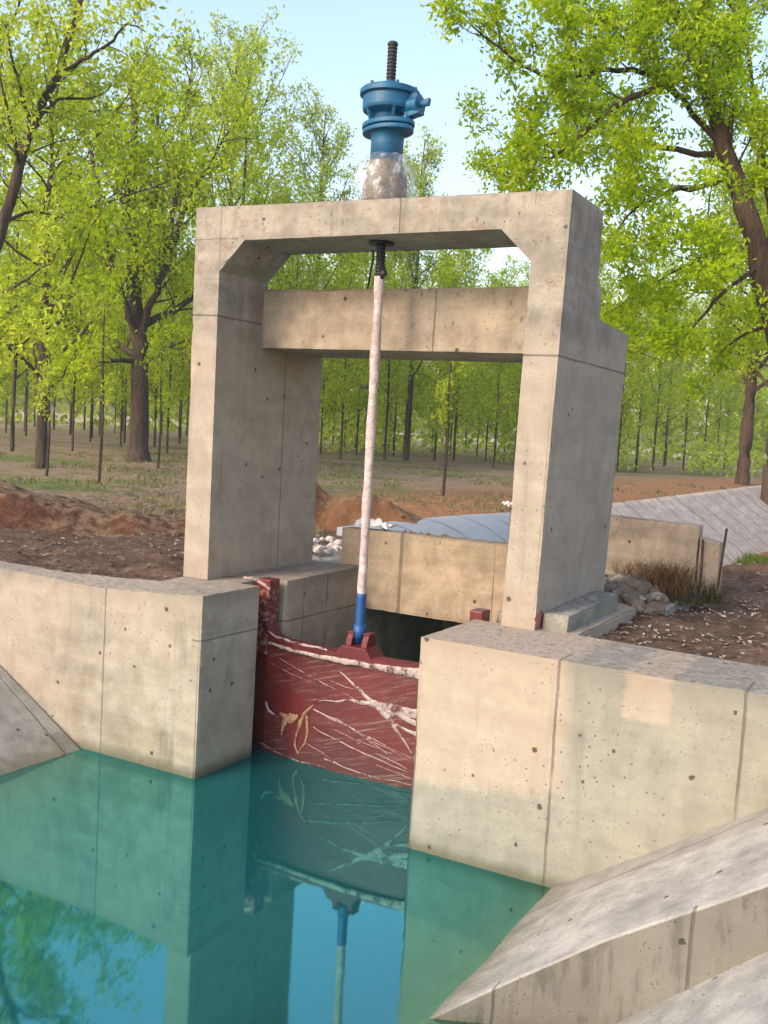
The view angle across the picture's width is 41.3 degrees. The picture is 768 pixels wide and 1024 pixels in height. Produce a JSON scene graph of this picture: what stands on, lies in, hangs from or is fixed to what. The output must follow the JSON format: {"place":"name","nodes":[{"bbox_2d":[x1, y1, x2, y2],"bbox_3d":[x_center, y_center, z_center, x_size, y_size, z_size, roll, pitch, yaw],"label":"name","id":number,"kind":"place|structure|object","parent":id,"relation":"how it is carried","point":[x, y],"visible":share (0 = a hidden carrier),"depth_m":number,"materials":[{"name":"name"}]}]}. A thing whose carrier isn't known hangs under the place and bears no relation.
{"place":"outdoors","nodes":[
{"label":"outdoors","id":0,"kind":"place"},
{"bbox_2d":[0,746,499,1023],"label":"water","id":1,"kind":"structure","parent":0,"point":[259,886],"depth_m":7.16,"materials":[{"name":"liquid"}]},
{"bbox_2d":[0,410,767,666],"bbox_3d":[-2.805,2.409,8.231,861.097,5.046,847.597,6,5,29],"label":"ground","id":2,"kind":"structure","parent":0,"point":[645,477],"depth_m":23.95,"materials":[{"name":"soil"}]},
{"bbox_2d":[0,215,28,385],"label":"plantation tree","id":3,"kind":"object","parent":2,"relation":"on","point":[6,339],"visible":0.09,"depth_m":56.09,"materials":[{"name":"green plant"}]},
{"bbox_2d":[0,188,36,392],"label":"plantation tree","id":4,"kind":"object","parent":2,"relation":"on","point":[7,376],"visible":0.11,"depth_m":50.67,"materials":[{"name":"green plant"}]},
{"bbox_2d":[0,239,37,432],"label":"plantation tree","id":5,"kind":"object","parent":2,"relation":"on","point":[6,388],"visible":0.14,"depth_m":64.02,"materials":[{"name":"green plant"}]},
{"bbox_2d":[4,278,38,430],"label":"plantation tree","id":6,"kind":"object","parent":2,"relation":"on","point":[34,391],"visible":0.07,"depth_m":71.02,"materials":[{"name":"green plant"}]},
{"bbox_2d":[0,227,69,436],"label":"plantation tree","id":7,"kind":"object","parent":2,"relation":"on","point":[26,405],"visible":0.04,"depth_m":59.10,"materials":[{"name":"green plant"}]},
{"bbox_2d":[0,666,79,775],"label":"canal lining","id":8,"kind":"object","parent":2,"relation":"on","point":[32,732],"visible":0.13,"depth_m":9.87,"materials":[{"name":"concrete"}]},
{"bbox_2d":[31,330,65,475],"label":"sapling","id":9,"kind":"object","parent":2,"relation":"on","point":[50,377],"visible":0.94,"depth_m":25.41,"materials":[{"name":"green plant"}]},
{"bbox_2d":[0,179,98,382],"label":"plantation tree","id":10,"kind":"object","parent":2,"relation":"on","point":[28,295],"visible":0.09,"depth_m":46.37,"materials":[{"name":"green plant"}]},
{"bbox_2d":[29,232,75,429],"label":"plantation tree","id":11,"kind":"object","parent":2,"relation":"on","point":[54,404],"depth_m":80.72,"materials":[{"name":"green plant"}]},
{"bbox_2d":[0,61,108,450],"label":"plantation tree","id":12,"kind":"object","parent":2,"relation":"on","point":[13,396],"visible":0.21,"depth_m":37.82,"materials":[{"name":"green plant"}]},
{"bbox_2d":[21,234,126,450],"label":"plantation tree","id":13,"kind":"object","parent":2,"relation":"on","point":[80,398],"visible":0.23,"depth_m":41.53,"materials":[{"name":"green plant"}]},
{"bbox_2d":[52,225,119,434],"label":"plantation tree","id":14,"kind":"object","parent":2,"relation":"on","point":[70,426],"visible":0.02,"depth_m":68.15,"materials":[{"name":"green plant"}]},
{"bbox_2d":[0,0,173,376],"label":"broadleaf tree","id":15,"kind":"object","parent":2,"relation":"on","point":[22,152],"visible":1,"depth_m":18.52,"materials":[{"name":"green plant"}]},
{"bbox_2d":[0,480,185,537],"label":"soil mound","id":16,"kind":"object","parent":2,"relation":"on","point":[21,508],"visible":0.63,"depth_m":13.93,"materials":[{"name":"brown soil"}]},
{"bbox_2d":[58,232,127,441],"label":"plantation tree","id":17,"kind":"object","parent":2,"relation":"on","point":[91,409],"visible":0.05,"depth_m":55.39,"materials":[{"name":"green plant"}]},
{"bbox_2d":[56,214,130,437],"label":"plantation tree","id":18,"kind":"object","parent":2,"relation":"on","point":[93,376],"visible":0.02,"depth_m":63.63,"materials":[{"name":"green plant"}]},
{"bbox_2d":[78,289,124,482],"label":"sapling","id":19,"kind":"object","parent":2,"relation":"on","point":[108,388],"visible":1,"depth_m":23.89,"materials":[{"name":"green plant"}]},
{"bbox_2d":[75,201,128,435],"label":"plantation tree","id":20,"kind":"object","parent":2,"relation":"on","point":[107,372],"visible":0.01,"depth_m":70.73,"materials":[{"name":"green plant"}]},
{"bbox_2d":[99,310,129,433],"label":"plantation tree","id":21,"kind":"object","parent":2,"relation":"on","point":[114,402],"visible":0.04,"depth_m":79.99,"materials":[{"name":"green plant"}]},
{"bbox_2d":[0,0,235,468],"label":"broadleaf tree","id":22,"kind":"object","parent":2,"relation":"on","point":[74,247],"visible":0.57,"depth_m":27.40,"materials":[{"name":"green plant"}]},
{"bbox_2d":[90,245,169,446],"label":"plantation tree","id":23,"kind":"object","parent":2,"relation":"on","point":[121,377],"visible":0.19,"depth_m":49.99,"materials":[{"name":"green plant"}]},
{"bbox_2d":[90,186,173,442],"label":"plantation tree","id":24,"kind":"object","parent":2,"relation":"on","point":[124,422],"visible":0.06,"depth_m":58.14,"materials":[{"name":"green plant"}]},
{"bbox_2d":[8,11,278,461],"bbox_3d":[-8.759,-9.729,36.826,9.990,16.231,7.781,4,5,4],"label":"broadleaf tree","id":25,"kind":"object","parent":2,"relation":"on","point":[139,319],"visible":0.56,"depth_m":35.60,"materials":[{"name":"green plant"}]},
{"bbox_2d":[115,254,174,405],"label":"plantation tree","id":26,"kind":"object","parent":2,"relation":"on","point":[150,352],"visible":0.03,"depth_m":67.71,"materials":[{"name":"green plant"}]},
{"bbox_2d":[121,187,194,446],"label":"plantation tree","id":27,"kind":"object","parent":2,"relation":"on","point":[150,380],"visible":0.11,"depth_m":54.00,"materials":[{"name":"green plant"}]},
{"bbox_2d":[144,344,176,468],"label":"sapling","id":28,"kind":"object","parent":2,"relation":"on","point":[161,377],"visible":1,"depth_m":32.06,"materials":[{"name":"green plant"}]},
{"bbox_2d":[120,189,212,452],"bbox_3d":[-9.640,-8.595,45.193,4.018,12.497,3.858,3,5,-5],"label":"plantation tree","id":29,"kind":"object","parent":2,"relation":"on","point":[179,391],"visible":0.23,"depth_m":45.18,"materials":[{"name":"green plant"}]},
{"bbox_2d":[154,239,194,443],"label":"plantation tree","id":30,"kind":"object","parent":2,"relation":"on","point":[180,416],"visible":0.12,"depth_m":61.71,"materials":[{"name":"green plant"}]},
{"bbox_2d":[163,268,193,434],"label":"plantation tree","id":31,"kind":"object","parent":2,"relation":"on","point":[186,405],"visible":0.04,"depth_m":70.84,"materials":[{"name":"green plant"}]},
{"bbox_2d":[0,560,358,778],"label":"headwall","id":32,"kind":"object","parent":2,"relation":"on","point":[159,675],"visible":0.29,"depth_m":9.83,"materials":[{"name":"concrete"}]},
{"bbox_2d":[243,576,489,788],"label":"sluice gate","id":33,"kind":"structure","parent":32,"relation":"attached to","point":[349,707],"depth_m":9.73,"materials":[{"name":"metal"}]},
{"bbox_2d":[183,189,628,630],"bbox_3d":[0.198,-1.039,10.067,3.850,3.655,1.991,6,5,29],"label":"gate frame","id":34,"kind":"object","parent":32,"relation":"on","point":[260,351],"visible":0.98,"depth_m":9.66,"materials":[{"name":"concrete"}]},
{"bbox_2d":[360,79,430,246],"bbox_3d":[0.030,-3.183,9.310,0.587,1.449,0.644,2,5,-14],"label":"screw hoist","id":35,"kind":"object","parent":34,"relation":"on","point":[392,109],"visible":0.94,"depth_m":9.17,"materials":[{"name":"blue metal"}]},
{"bbox_2d":[353,40,397,643],"bbox_3d":[-0.097,-1.514,9.485,0.223,5.540,0.122,6,5,29],"label":"lifting screw","id":36,"kind":"object","parent":35,"relation":"hanging from","point":[359,628],"visible":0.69,"depth_m":9.49,"materials":[{"name":"white metal"}]},
{"bbox_2d":[180,156,278,343],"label":"plantation tree","id":37,"kind":"object","parent":2,"relation":"on","point":[237,204],"visible":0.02,"depth_m":49.65,"materials":[{"name":"green plant"}]},
{"bbox_2d":[147,4,328,317],"bbox_3d":[-7.223,-12.974,48.943,8.624,20.921,7.642,4,5,13],"label":"broadleaf tree","id":38,"kind":"object","parent":2,"relation":"on","point":[230,72],"visible":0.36,"depth_m":47.79,"materials":[{"name":"green plant"}]},
{"bbox_2d":[175,30,314,331],"bbox_3d":[-5.752,-10.730,41.578,5.453,17.845,6.648,5,5,15],"label":"plantation tree","id":39,"kind":"object","parent":2,"relation":"on","point":[273,142],"visible":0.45,"depth_m":41.22,"materials":[{"name":"green plant"}]},
{"bbox_2d":[268,254,330,368],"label":"plantation tree","id":40,"kind":"object","parent":2,"relation":"on","point":[289,271],"visible":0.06,"depth_m":52.33,"materials":[{"name":"green plant"}]},
{"bbox_2d":[267,166,334,364],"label":"plantation tree","id":41,"kind":"object","parent":2,"relation":"on","point":[313,271],"visible":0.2,"depth_m":44.28,"materials":[{"name":"green plant"}]},
{"bbox_2d":[250,82,376,362],"bbox_3d":[-3.494,-11.704,51.029,6.777,18.483,6.754,3,5,-1],"label":"broadleaf tree","id":42,"kind":"object","parent":2,"relation":"on","point":[324,165],"visible":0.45,"depth_m":50.26,"materials":[{"name":"green plant"}]},
{"bbox_2d":[312,536,341,559],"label":"cement lumps","id":43,"kind":"object","parent":2,"relation":"on","point":[332,547],"visible":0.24,"depth_m":12.83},
{"bbox_2d":[318,269,369,453],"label":"plantation tree","id":44,"kind":"object","parent":2,"relation":"on","point":[328,410],"visible":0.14,"depth_m":58.21,"materials":[{"name":"green plant"}]},
{"bbox_2d":[321,252,375,450],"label":"plantation tree","id":45,"kind":"object","parent":2,"relation":"on","point":[343,359],"visible":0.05,"depth_m":69.56,"materials":[{"name":"green plant"}]},
{"bbox_2d":[318,252,399,459],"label":"plantation tree","id":46,"kind":"object","parent":2,"relation":"on","point":[347,260],"visible":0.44,"depth_m":49.78,"materials":[{"name":"green plant"}]},
{"bbox_2d":[321,252,398,454],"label":"plantation tree","id":47,"kind":"object","parent":2,"relation":"on","point":[359,410],"visible":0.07,"depth_m":60.34,"materials":[{"name":"green plant"}]},
{"bbox_2d":[0,444,736,536],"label":"field grass","id":48,"kind":"structure","parent":2,"relation":"on","point":[349,470],"depth_m":29.01,"materials":[{"name":"plant"}]},
{"bbox_2d":[314,482,422,531],"bbox_3d":[-0.981,-0.135,16.885,4.000,0.810,2.200,3,5,1],"label":"soil mound","id":49,"kind":"object","parent":2,"relation":"on","point":[332,513],"visible":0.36,"depth_m":16.31,"materials":[{"name":"orange soil"}]},
{"bbox_2d":[0,271,767,467],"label":"distant wood","id":50,"kind":"object","parent":2,"relation":"on","point":[761,427],"visible":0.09,"depth_m":96.95,"materials":[{"name":"green plant"}]},
{"bbox_2d":[0,493,767,666],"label":"leaf litter","id":51,"kind":"object","parent":2,"relation":"on","point":[611,632],"visible":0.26,"depth_m":11.78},
{"bbox_2d":[342,257,431,455],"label":"plantation tree","id":52,"kind":"object","parent":2,"relation":"on","point":[384,397],"visible":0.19,"depth_m":64.06,"materials":[{"name":"green plant"}]},
{"bbox_2d":[367,362,406,446],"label":"plantation tree","id":53,"kind":"object","parent":2,"relation":"on","point":[386,399],"visible":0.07,"depth_m":85.24,"materials":[{"name":"green plant"}]},
{"bbox_2d":[348,191,439,459],"bbox_3d":[0.219,-9.457,52.948,5.071,14.132,5.562,4,5,9],"label":"plantation tree","id":54,"kind":"object","parent":2,"relation":"on","point":[388,263],"visible":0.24,"depth_m":53.51,"materials":[{"name":"green plant"}]},
{"bbox_2d":[380,252,432,450],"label":"plantation tree","id":55,"kind":"object","parent":2,"relation":"on","point":[390,392],"visible":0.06,"depth_m":76.63,"materials":[{"name":"green plant"}]},
{"bbox_2d":[357,124,476,460],"bbox_3d":[1.435,-11.582,55.533,7.061,18.107,6.358,3,5,-6],"label":"broadleaf tree","id":56,"kind":"object","parent":2,"relation":"on","point":[428,158],"visible":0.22,"depth_m":54.83,"materials":[{"name":"green plant"}]},
{"bbox_2d":[394,286,440,454],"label":"plantation tree","id":57,"kind":"object","parent":2,"relation":"on","point":[424,364],"visible":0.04,"depth_m":68.18,"materials":[{"name":"green plant"}]},
{"bbox_2d":[384,249,492,460],"bbox_3d":[2.946,-8.005,49.014,4.846,12.204,4.608,1,5,-26],"label":"plantation tree","id":58,"kind":"object","parent":2,"relation":"on","point":[454,276],"visible":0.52,"depth_m":49.00,"materials":[{"name":"green plant"}]},
{"bbox_2d":[395,249,483,460],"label":"plantation tree","id":59,"kind":"object","parent":2,"relation":"on","point":[415,385],"visible":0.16,"depth_m":56.70,"materials":[{"name":"green plant"}]},
{"bbox_2d":[429,361,472,451],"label":"plantation tree","id":60,"kind":"object","parent":2,"relation":"on","point":[454,401],"visible":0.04,"depth_m":85.44,"materials":[{"name":"green plant"}]},
{"bbox_2d":[431,361,475,495],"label":"sapling","id":61,"kind":"object","parent":2,"relation":"on","point":[444,388],"visible":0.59,"depth_m":25.83,"materials":[{"name":"green plant"}]},
{"bbox_2d":[424,362,493,455],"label":"plantation tree","id":62,"kind":"object","parent":2,"relation":"on","point":[471,369],"visible":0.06,"depth_m":73.07,"materials":[{"name":"green plant"}]},
{"bbox_2d":[438,365,492,452],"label":"plantation tree","id":63,"kind":"object","parent":2,"relation":"on","point":[471,418],"visible":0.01,"depth_m":88.97,"materials":[{"name":"green plant"}]},
{"bbox_2d":[423,248,511,460],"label":"plantation tree","id":64,"kind":"object","parent":2,"relation":"on","point":[488,250],"visible":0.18,"depth_m":59.66,"materials":[{"name":"green plant"}]},
{"bbox_2d":[454,362,509,456],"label":"plantation tree","id":65,"kind":"object","parent":2,"relation":"on","point":[478,433],"visible":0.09,"depth_m":75.88,"materials":[{"name":"green plant"}]},
{"bbox_2d":[457,268,521,467],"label":"plantation tree","id":66,"kind":"object","parent":2,"relation":"on","point":[499,366],"visible":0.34,"depth_m":51.05,"materials":[{"name":"green plant"}]},
{"bbox_2d":[467,286,515,460],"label":"plantation tree","id":67,"kind":"object","parent":2,"relation":"on","point":[476,418],"visible":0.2,"depth_m":64.27,"materials":[{"name":"green plant"}]},
{"bbox_2d":[475,280,527,464],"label":"plantation tree","id":68,"kind":"object","parent":2,"relation":"on","point":[518,398],"visible":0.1,"depth_m":57.89,"materials":[{"name":"green plant"}]},
{"bbox_2d":[484,363,521,459],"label":"plantation tree","id":69,"kind":"object","parent":2,"relation":"on","point":[494,374],"visible":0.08,"depth_m":69.33,"materials":[{"name":"green plant"}]},
{"bbox_2d":[480,249,526,447],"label":"plantation tree","id":70,"kind":"object","parent":2,"relation":"on","point":[513,264],"visible":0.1,"depth_m":79.41,"materials":[{"name":"green plant"}]},
{"bbox_2d":[312,526,701,661],"bbox_3d":[1.256,2.102,12.314,4.600,3.762,2.500,6,5,29],"label":"culvert","id":71,"kind":"object","parent":2,"relation":"on","point":[419,586],"visible":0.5,"depth_m":11.33,"materials":[{"name":"concrete"}]},
{"bbox_2d":[354,518,397,528],"bbox_3d":[-0.090,0.121,11.665,0.460,0.121,0.207,6,5,29],"label":"plastic scrap","id":72,"kind":"object","parent":71,"relation":"on","point":[377,523],"visible":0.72,"depth_m":11.60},
{"bbox_2d":[605,514,702,581],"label":"wing wall","id":73,"kind":"structure","parent":71,"relation":"on","point":[629,536],"depth_m":11.98,"materials":[{"name":"concrete"}]},
{"bbox_2d":[507,260,530,410],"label":"plantation tree","id":74,"kind":"object","parent":2,"relation":"on","point":[528,278],"visible":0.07,"depth_m":82.94,"materials":[{"name":"green plant"}]},
{"bbox_2d":[318,392,767,477],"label":"undergrowth","id":75,"kind":"object","parent":2,"relation":"on","point":[714,454],"visible":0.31,"depth_m":67.42,"materials":[{"name":"green plant"}]},
{"bbox_2d":[337,808,767,1023],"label":"canal lining","id":76,"kind":"object","parent":2,"relation":"on","point":[617,943],"visible":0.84,"depth_m":5.79,"materials":[{"name":"concrete"}]},
{"bbox_2d":[337,485,767,565],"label":"canal lining","id":77,"kind":"object","parent":2,"relation":"on","point":[740,514],"visible":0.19,"depth_m":31.78,"materials":[{"name":"concrete"}]},
{"bbox_2d":[542,590,617,632],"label":"concrete kerb","id":78,"kind":"structure","parent":2,"relation":"on","point":[580,612],"depth_m":8.90,"materials":[{"name":"concrete"}]},
{"bbox_2d":[408,603,767,928],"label":"headwall","id":79,"kind":"object","parent":2,"relation":"on","point":[544,760],"visible":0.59,"depth_m":7.47,"materials":[{"name":"concrete"}]},
{"bbox_2d":[419,0,767,406],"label":"broadleaf tree","id":80,"kind":"object","parent":2,"relation":"on","point":[725,74],"visible":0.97,"depth_m":13.99,"materials":[{"name":"green plant"}]},
{"bbox_2d":[599,221,625,329],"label":"plantation tree","id":81,"kind":"object","parent":2,"relation":"on","point":[608,272],"visible":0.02,"depth_m":63.58,"materials":[{"name":"green plant"}]},
{"bbox_2d":[598,234,637,364],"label":"plantation tree","id":82,"kind":"object","parent":2,"relation":"on","point":[608,282],"visible":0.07,"depth_m":53.11,"materials":[{"name":"green plant"}]},
{"bbox_2d":[616,315,657,471],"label":"plantation tree","id":83,"kind":"object","parent":2,"relation":"on","point":[639,383],"visible":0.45,"depth_m":56.46,"materials":[{"name":"green plant"}]},
{"bbox_2d":[604,231,688,471],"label":"plantation tree","id":84,"kind":"object","parent":2,"relation":"on","point":[672,395],"visible":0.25,"depth_m":59.54,"materials":[{"name":"green plant"}]},
{"bbox_2d":[604,562,695,615],"bbox_3d":[2.826,0.816,11.027,0.826,0.359,2.146,6,5,29],"label":"rubble edge","id":85,"kind":"object","parent":2,"relation":"on","point":[643,596],"visible":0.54,"depth_m":10.49,"materials":[{"name":"stone"}]},
{"bbox_2d":[606,550,727,595],"bbox_3d":[2.969,0.636,11.072,1.772,0.419,1.471,6,5,29],"label":"straw clump","id":86,"kind":"object","parent":85,"relation":"on","point":[671,575],"visible":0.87,"depth_m":10.86,"materials":[{"name":"plant"}]},
{"bbox_2d":[625,273,675,465],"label":"plantation tree","id":87,"kind":"object","parent":2,"relation":"on","point":[656,371],"visible":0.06,"depth_m":78.00,"materials":[{"name":"green plant"}]},
{"bbox_2d":[631,286,706,464],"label":"plantation tree","id":88,"kind":"object","parent":2,"relation":"on","point":[670,390],"visible":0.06,"depth_m":86.07,"materials":[{"name":"green plant"}]},
{"bbox_2d":[629,237,709,470],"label":"plantation tree","id":89,"kind":"object","parent":2,"relation":"on","point":[660,375],"visible":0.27,"depth_m":65.32,"materials":[{"name":"green plant"}]},
{"bbox_2d":[646,295,702,465],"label":"plantation tree","id":90,"kind":"object","parent":2,"relation":"on","point":[661,420],"visible":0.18,"depth_m":81.81,"materials":[{"name":"green plant"}]},
{"bbox_2d":[661,586,703,606],"bbox_3d":[3.092,0.852,10.611,0.456,0.219,0.515,3,5,0],"label":"dry weed","id":91,"kind":"object","parent":2,"relation":"on","point":[680,598],"visible":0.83,"depth_m":10.57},
{"bbox_2d":[617,598,766,659],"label":"pale chips","id":92,"kind":"object","parent":2,"relation":"on","point":[747,640],"visible":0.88,"depth_m":9.32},
{"bbox_2d":[617,951,767,1023],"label":"canal lining","id":93,"kind":"object","parent":2,"relation":"on","point":[738,994],"visible":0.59,"depth_m":5.04,"materials":[{"name":"concrete"}]},
{"bbox_2d":[664,292,733,471],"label":"plantation tree","id":94,"kind":"object","parent":2,"relation":"on","point":[690,366],"visible":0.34,"depth_m":68.48,"materials":[{"name":"green plant"}]},
{"bbox_2d":[677,296,741,467],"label":"plantation tree","id":95,"kind":"object","parent":2,"relation":"on","point":[720,393],"visible":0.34,"depth_m":73.34,"materials":[{"name":"green plant"}]},
{"bbox_2d":[697,537,722,594],"bbox_3d":[3.785,0.634,11.807,0.245,0.658,0.240,6,5,29],"label":"concrete stub","id":96,"kind":"object","parent":2,"relation":"on","point":[712,550],"visible":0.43,"depth_m":11.70,"materials":[{"name":"concrete"}]},
{"bbox_2d":[717,528,727,585],"bbox_3d":[3.852,0.533,11.601,0.079,0.702,0.031,7,6,40],"label":"iron rod","id":97,"kind":"object","parent":96,"relation":"attached to","point":[722,555],"visible":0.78,"depth_m":11.59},
{"bbox_2d":[687,575,732,604],"bbox_3d":[3.490,0.816,10.837,0.536,0.299,0.592,2,5,-12],"label":"dry weed","id":98,"kind":"object","parent":2,"relation":"on","point":[712,597],"visible":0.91,"depth_m":10.80,"materials":[{"name":"plant"}]},
{"bbox_2d":[693,312,746,467],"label":"plantation tree","id":99,"kind":"object","parent":2,"relation":"on","point":[724,421],"visible":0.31,"depth_m":77.11,"materials":[{"name":"green plant"}]},
{"bbox_2d":[684,126,767,484],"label":"broadleaf tree","id":100,"kind":"object","parent":2,"relation":"on","point":[742,476],"visible":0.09,"depth_m":48.57,"materials":[{"name":"green plant"}]},
{"bbox_2d":[688,154,767,504],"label":"broadleaf tree","id":101,"kind":"object","parent":2,"relation":"on","point":[749,360],"visible":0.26,"depth_m":43.87,"materials":[{"name":"green plant"}]},
{"bbox_2d":[696,282,767,467],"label":"plantation tree","id":102,"kind":"object","parent":2,"relation":"on","point":[736,292],"visible":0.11,"depth_m":80.67,"materials":[{"name":"green plant"}]},
{"bbox_2d":[716,285,767,427],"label":"plantation tree","id":103,"kind":"object","parent":2,"relation":"on","point":[760,404],"visible":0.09,"depth_m":85.40,"materials":[{"name":"green plant"}]},
{"bbox_2d":[733,551,767,564],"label":"grass","id":104,"kind":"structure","parent":2,"relation":"on","point":[756,558],"depth_m":14.89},
{"bbox_2d":[0,0,767,452],"label":"sky","id":105,"kind":"structure","parent":0,"point":[344,47],"materials":[{"name":"blue"}]},
{"bbox_2d":[699,539,703,585],"bbox_3d":[3.649,0.588,11.705,0.040,0.551,0.030,1,5,-23],"label":"iron rod","id":106,"kind":"object","parent":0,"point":[702,549],"visible":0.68,"depth_m":11.69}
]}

